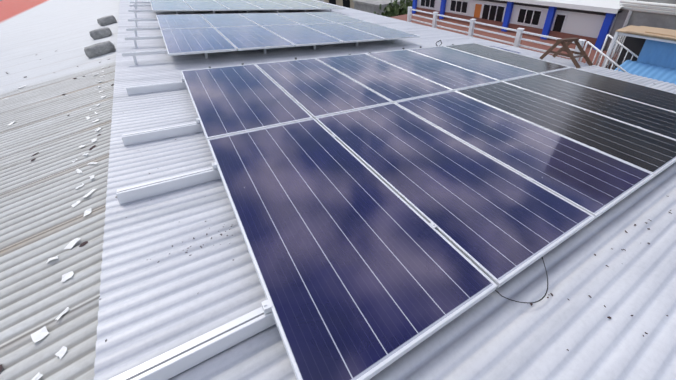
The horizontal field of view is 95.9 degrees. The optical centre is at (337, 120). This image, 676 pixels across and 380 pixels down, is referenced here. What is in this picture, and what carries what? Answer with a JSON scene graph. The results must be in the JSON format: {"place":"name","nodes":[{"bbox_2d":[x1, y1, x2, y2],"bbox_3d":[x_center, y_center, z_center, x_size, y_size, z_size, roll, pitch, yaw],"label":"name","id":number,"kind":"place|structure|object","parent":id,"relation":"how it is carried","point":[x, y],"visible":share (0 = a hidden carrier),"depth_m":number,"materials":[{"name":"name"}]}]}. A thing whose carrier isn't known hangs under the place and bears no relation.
{"place":"outdoors","nodes":[
{"label":"outdoors","id":0,"kind":"place"},
{"bbox_2d":[0,0,119,379],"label":"corrugated roof","id":1,"kind":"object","parent":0,"point":[42,220],"visible":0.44,"depth_m":2.49,"materials":[{"name":"white metal"}]},
{"bbox_2d":[5,67,105,379],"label":"flakes","id":2,"kind":"object","parent":1,"relation":"on","point":[40,334],"visible":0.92,"depth_m":1.68,"materials":[{"name":"white"}]},
{"bbox_2d":[0,38,113,371],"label":"old roof debris","id":3,"kind":"object","parent":1,"relation":"on","point":[81,245],"visible":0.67,"depth_m":2.80,"materials":[{"name":"grey"}]},
{"bbox_2d":[84,41,114,58],"bbox_3d":[-4.476,-1.338,5.741,0.485,0.243,0.300,-24,36,-32],"label":"sandbag","id":4,"kind":"object","parent":1,"relation":"on","point":[98,49],"visible":0.88,"depth_m":5.64,"materials":[{"name":"fabric"}]},
{"bbox_2d":[89,27,111,39],"bbox_3d":[-5.490,-2.017,7.073,0.416,0.235,0.291,-15,32,-20],"label":"sandbag","id":5,"kind":"object","parent":1,"relation":"on","point":[100,33],"visible":0.94,"depth_m":6.97,"materials":[{"name":"fabric"}]},
{"bbox_2d":[97,15,116,25],"bbox_3d":[-6.419,-2.769,8.475,0.336,0.246,0.440,20,37,34],"label":"sandbag","id":6,"kind":"object","parent":1,"relation":"on","point":[106,20],"visible":0.94,"depth_m":8.37,"materials":[{"name":"fabric"}]},
{"bbox_2d":[324,0,353,8],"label":"wall","id":7,"kind":"structure","parent":0,"point":[339,2],"depth_m":35.77,"materials":[{"name":"beige paint"}]},
{"bbox_2d":[329,0,349,7],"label":"house windows","id":8,"kind":"structure","parent":7,"relation":"attached to","point":[346,3],"depth_m":35.61,"materials":[{"name":"black glass"}]},
{"bbox_2d":[353,0,412,14],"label":"grey wall","id":9,"kind":"structure","parent":0,"point":[370,6],"depth_m":27.42,"materials":[{"name":"concrete"}]},
{"bbox_2d":[94,0,675,379],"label":"corrugated roof","id":10,"kind":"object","parent":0,"point":[152,308],"visible":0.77,"depth_m":1.67,"materials":[{"name":"white paint"}]},
{"bbox_2d":[109,81,275,379],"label":"rails","id":11,"kind":"object","parent":10,"relation":"on","point":[169,364],"visible":0.35,"depth_m":1.36,"materials":[{"name":"silver metal"}]},
{"bbox_2d":[181,64,312,139],"bbox_3d":[-1.220,-0.346,3.691,1.022,0.036,2.083,-12,30,-28],"label":"panel","id":12,"kind":"object","parent":11,"relation":"on","point":[228,100],"visible":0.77,"depth_m":3.42,"materials":[{"name":"blue glass"}]},
{"bbox_2d":[255,58,391,118],"bbox_3d":[-0.321,-0.535,4.179,1.022,0.036,2.083,-12,30,-28],"label":"panel","id":13,"kind":"object","parent":11,"relation":"on","point":[314,88],"visible":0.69,"depth_m":3.93,"materials":[{"name":"blue glass"}]},
{"bbox_2d":[207,118,496,379],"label":"panel","id":14,"kind":"object","parent":11,"relation":"on","point":[364,271],"visible":0.96,"depth_m":1.64,"materials":[{"name":"blue glass"}]},
{"bbox_2d":[316,53,451,102],"bbox_3d":[0.578,-0.724,4.667,1.022,0.036,2.083,-12,30,-28],"label":"panel","id":15,"kind":"object","parent":11,"relation":"on","point":[391,83],"visible":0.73,"depth_m":4.44,"materials":[{"name":"blue glass"}]},
{"bbox_2d":[181,46,674,313],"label":"clamps","id":16,"kind":"object","parent":11,"relation":"attached to","point":[267,305],"visible":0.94,"depth_m":2.30,"materials":[{"name":"silver metal"}]},
{"bbox_2d":[366,49,499,90],"bbox_3d":[1.477,-0.912,5.155,1.022,0.036,2.083,-12,30,-28],"label":"panel","id":17,"kind":"object","parent":11,"relation":"on","point":[448,75],"visible":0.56,"depth_m":4.95,"materials":[{"name":"blue glass"}]},
{"bbox_2d":[315,103,594,287],"bbox_3d":[0.730,0.318,2.572,1.022,0.036,2.083,-12,30,-28],"label":"panel","id":18,"kind":"object","parent":11,"relation":"on","point":[497,223],"visible":0.94,"depth_m":2.19,"materials":[{"name":"blue glass"}]},
{"bbox_2d":[408,46,537,80],"bbox_3d":[2.375,-1.101,5.643,1.022,0.036,2.083,-12,30,-28],"label":"panel","id":19,"kind":"object","parent":11,"relation":"on","point":[496,70],"visible":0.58,"depth_m":5.46,"materials":[{"name":"blue glass"}]},
{"bbox_2d":[445,43,569,73],"bbox_3d":[3.274,-1.290,6.131,1.022,0.036,2.083,-12,30,-28],"label":"panel","id":20,"kind":"object","parent":11,"relation":"on","point":[538,66],"visible":0.77,"depth_m":5.96,"materials":[{"name":"grey glass"}]},
{"bbox_2d":[394,91,653,218],"bbox_3d":[1.629,0.129,3.060,1.022,0.036,2.083,-12,30,-28],"label":"panel","id":21,"kind":"object","parent":11,"relation":"on","point":[595,183],"visible":0.81,"depth_m":2.73,"materials":[{"name":"blue glass"}]},
{"bbox_2d":[455,81,675,177],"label":"panel","id":22,"kind":"object","parent":11,"relation":"on","point":[649,151],"visible":0.81,"depth_m":3.29,"materials":[{"name":"black glass"}]},
{"bbox_2d":[502,74,675,139],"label":"panel","id":23,"kind":"object","parent":11,"relation":"on","point":[657,120],"visible":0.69,"depth_m":3.95,"materials":[{"name":"black glass"}]},
{"bbox_2d":[540,67,675,112],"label":"panel","id":24,"kind":"object","parent":11,"relation":"on","point":[661,99],"visible":0.77,"depth_m":4.60,"materials":[{"name":"black glass"}]},
{"bbox_2d":[128,0,330,17],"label":"mounting rails","id":25,"kind":"object","parent":10,"relation":"on","point":[135,6],"visible":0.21,"depth_m":9.48,"materials":[{"name":"silver metal"}]},
{"bbox_2d":[150,0,183,1],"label":"solar panel","id":26,"kind":"object","parent":25,"relation":"on","point":[166,1],"visible":0.54,"depth_m":10.45,"materials":[{"name":"blue glass"}]},
{"bbox_2d":[150,2,192,10],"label":"solar panel","id":27,"kind":"object","parent":25,"relation":"on","point":[169,6],"visible":1,"depth_m":9.21,"materials":[{"name":"blue glass"}]},
{"bbox_2d":[183,0,215,1],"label":"solar panel","id":28,"kind":"object","parent":25,"relation":"on","point":[199,1],"visible":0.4,"depth_m":10.95,"materials":[{"name":"blue glass"}]},
{"bbox_2d":[185,2,229,10],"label":"solar panel","id":29,"kind":"object","parent":25,"relation":"on","point":[205,6],"visible":0.9,"depth_m":9.67,"materials":[{"name":"blue glass"}]},
{"bbox_2d":[214,0,244,1],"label":"solar panel","id":30,"kind":"object","parent":25,"relation":"on","point":[229,1],"visible":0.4,"depth_m":11.46,"materials":[{"name":"blue glass"}]},
{"bbox_2d":[218,2,262,10],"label":"solar panel","id":31,"kind":"object","parent":25,"relation":"on","point":[232,6],"visible":0.92,"depth_m":10.21,"materials":[{"name":"blue glass"}]},
{"bbox_2d":[242,0,270,1],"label":"solar panel","id":32,"kind":"object","parent":25,"relation":"on","point":[256,0],"visible":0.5,"depth_m":11.97,"materials":[{"name":"blue glass"}]},
{"bbox_2d":[247,2,292,9],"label":"solar panel","id":33,"kind":"object","parent":25,"relation":"on","point":[269,6],"visible":0.92,"depth_m":10.66,"materials":[{"name":"blue glass"}]},
{"bbox_2d":[268,0,294,1],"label":"solar panel","id":34,"kind":"object","parent":25,"relation":"on","point":[281,0],"visible":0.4,"depth_m":12.47,"materials":[{"name":"blue glass"}]},
{"bbox_2d":[274,2,320,9],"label":"solar panel","id":35,"kind":"object","parent":25,"relation":"on","point":[297,6],"visible":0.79,"depth_m":11.14,"materials":[{"name":"blue glass"}]},
{"bbox_2d":[292,0,317,1],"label":"solar panel","id":36,"kind":"object","parent":25,"relation":"on","point":[304,1],"visible":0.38,"depth_m":12.99,"materials":[{"name":"blue glass"}]},
{"bbox_2d":[299,2,345,8],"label":"solar panel","id":37,"kind":"object","parent":25,"relation":"on","point":[321,5],"visible":0.81,"depth_m":11.69,"materials":[{"name":"blue glass"}]},
{"bbox_2d":[122,18,394,63],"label":"mounting rails","id":38,"kind":"object","parent":10,"relation":"on","point":[133,54],"visible":0.19,"depth_m":5.70,"materials":[{"name":"silver metal"}]},
{"bbox_2d":[156,14,211,29],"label":"solar panel","id":39,"kind":"object","parent":38,"relation":"on","point":[177,21],"visible":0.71,"depth_m":7.14,"materials":[{"name":"blue glass"}]},
{"bbox_2d":[161,27,236,55],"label":"solar panel","id":40,"kind":"object","parent":38,"relation":"on","point":[185,41],"visible":1,"depth_m":5.42,"materials":[{"name":"blue glass"}]},
{"bbox_2d":[200,13,259,26],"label":"solar panel","id":41,"kind":"object","parent":38,"relation":"on","point":[226,20],"visible":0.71,"depth_m":7.62,"materials":[{"name":"blue glass"}]},
{"bbox_2d":[214,26,294,50],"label":"solar panel","id":42,"kind":"object","parent":38,"relation":"on","point":[240,38],"visible":0.96,"depth_m":5.92,"materials":[{"name":"blue glass"}]},
{"bbox_2d":[239,13,298,25],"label":"solar panel","id":43,"kind":"object","parent":38,"relation":"on","point":[262,19],"visible":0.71,"depth_m":8.13,"materials":[{"name":"blue glass"}]},
{"bbox_2d":[262,24,342,46],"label":"solar panel","id":44,"kind":"object","parent":38,"relation":"on","point":[296,35],"visible":0.85,"depth_m":6.42,"materials":[{"name":"blue glass"}]},
{"bbox_2d":[274,12,334,24],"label":"solar panel","id":45,"kind":"object","parent":38,"relation":"on","point":[301,18],"visible":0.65,"depth_m":8.62,"materials":[{"name":"blue glass"}]},
{"bbox_2d":[305,12,366,22],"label":"solar panel","id":46,"kind":"object","parent":38,"relation":"on","point":[335,17],"visible":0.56,"depth_m":9.12,"materials":[{"name":"blue glass"}]},
{"bbox_2d":[302,23,384,42],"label":"solar panel","id":47,"kind":"object","parent":38,"relation":"on","point":[345,34],"visible":0.85,"depth_m":6.92,"materials":[{"name":"blue glass"}]},
{"bbox_2d":[338,22,419,39],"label":"solar panel","id":48,"kind":"object","parent":38,"relation":"on","point":[386,33],"visible":0.83,"depth_m":7.42,"materials":[{"name":"blue glass"}]},
{"bbox_2d":[99,51,675,350],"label":"debris","id":49,"kind":"object","parent":10,"relation":"on","point":[531,304],"visible":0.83,"depth_m":1.78,"materials":[{"name":"brown"}]},
{"bbox_2d":[495,257,547,303],"bbox_3d":[1.013,0.860,1.612,0.454,0.062,0.154,-12,30,-28],"label":"panel cable","id":50,"kind":"object","parent":10,"relation":"on","point":[530,302],"visible":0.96,"depth_m":1.55,"materials":[{"name":"black plastic"}]},
{"bbox_2d":[540,37,592,67],"bbox_3d":[4.801,-1.432,6.333,0.720,0.487,0.796,-12,30,-28],"label":"wood trestle","id":51,"kind":"object","parent":10,"relation":"on","point":[581,53],"visible":0.92,"depth_m":6.30,"materials":[{"name":"brown wood"}]},
{"bbox_2d":[374,0,412,16],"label":"bush","id":52,"kind":"object","parent":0,"point":[395,10],"visible":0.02,"depth_m":20.42,"materials":[{"name":"green plant"}]},
{"bbox_2d":[390,7,617,68],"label":"terrace floor","id":53,"kind":"structure","parent":0,"point":[561,35],"depth_m":11.25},
{"bbox_2d":[407,6,585,60],"bbox_3d":[4.214,-2.656,9.552,0.130,1.050,5.990,-18,33,-25],"label":"terrace railing","id":54,"kind":"object","parent":53,"relation":"on","point":[517,37],"visible":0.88,"depth_m":8.96,"materials":[{"name":"white"}]},
{"bbox_2d":[417,0,619,49],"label":"building wall","id":55,"kind":"structure","parent":0,"point":[583,24],"depth_m":9.97,"materials":[{"name":"white paint"}]},
{"bbox_2d":[420,0,567,31],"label":"windows","id":56,"kind":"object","parent":55,"relation":"in","point":[527,16],"visible":0.77,"depth_m":11.94,"materials":[{"name":"black glass"}]},
{"bbox_2d":[412,0,615,49],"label":"pillars","id":57,"kind":"structure","parent":55,"relation":"attached to","point":[606,26],"depth_m":10.34,"materials":[{"name":"blue paint"}]},
{"bbox_2d":[481,0,621,16],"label":"roof","id":58,"kind":"structure","parent":55,"relation":"attached to","point":[600,7],"depth_m":9.49,"materials":[{"name":"white metal"}]},
{"bbox_2d":[615,0,675,52],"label":"wall pipes","id":59,"kind":"object","parent":55,"relation":"attached to","point":[650,7],"depth_m":8.16,"materials":[{"name":"white metal"}]},
{"bbox_2d":[579,34,637,73],"bbox_3d":[7.058,-1.162,7.302,2.239,1.597,1.440,-18,33,-25],"label":"stair railing","id":60,"kind":"object","parent":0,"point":[613,52],"visible":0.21,"depth_m":7.24,"materials":[{"name":"white metal"}]},
{"bbox_2d":[614,36,645,68],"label":"shelf shadow","id":61,"kind":"object","parent":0,"point":[634,45],"depth_m":7.47},
{"bbox_2d":[602,32,675,67],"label":"shelf frame","id":62,"kind":"object","parent":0,"point":[613,42],"visible":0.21,"depth_m":6.93,"materials":[{"name":"white metal"}]},
{"bbox_2d":[614,60,675,84],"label":"roof","id":63,"kind":"structure","parent":62,"relation":"attached to","point":[653,72],"depth_m":6.69,"materials":[{"name":"blue metal"}]},
{"bbox_2d":[615,25,675,40],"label":"shelf boards","id":64,"kind":"object","parent":62,"relation":"on","point":[663,33],"visible":1,"depth_m":6.68,"materials":[{"name":"beige wood"}]},
{"bbox_2d":[637,39,675,68],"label":"blue wall","id":65,"kind":"structure","parent":62,"relation":"attached to","point":[657,53],"depth_m":6.69,"materials":[{"name":"blue"}]},
{"bbox_2d":[604,0,675,52],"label":"concrete building","id":66,"kind":"structure","parent":0,"point":[655,20],"depth_m":8.38,"materials":[{"name":"grey concrete"}]}
]}

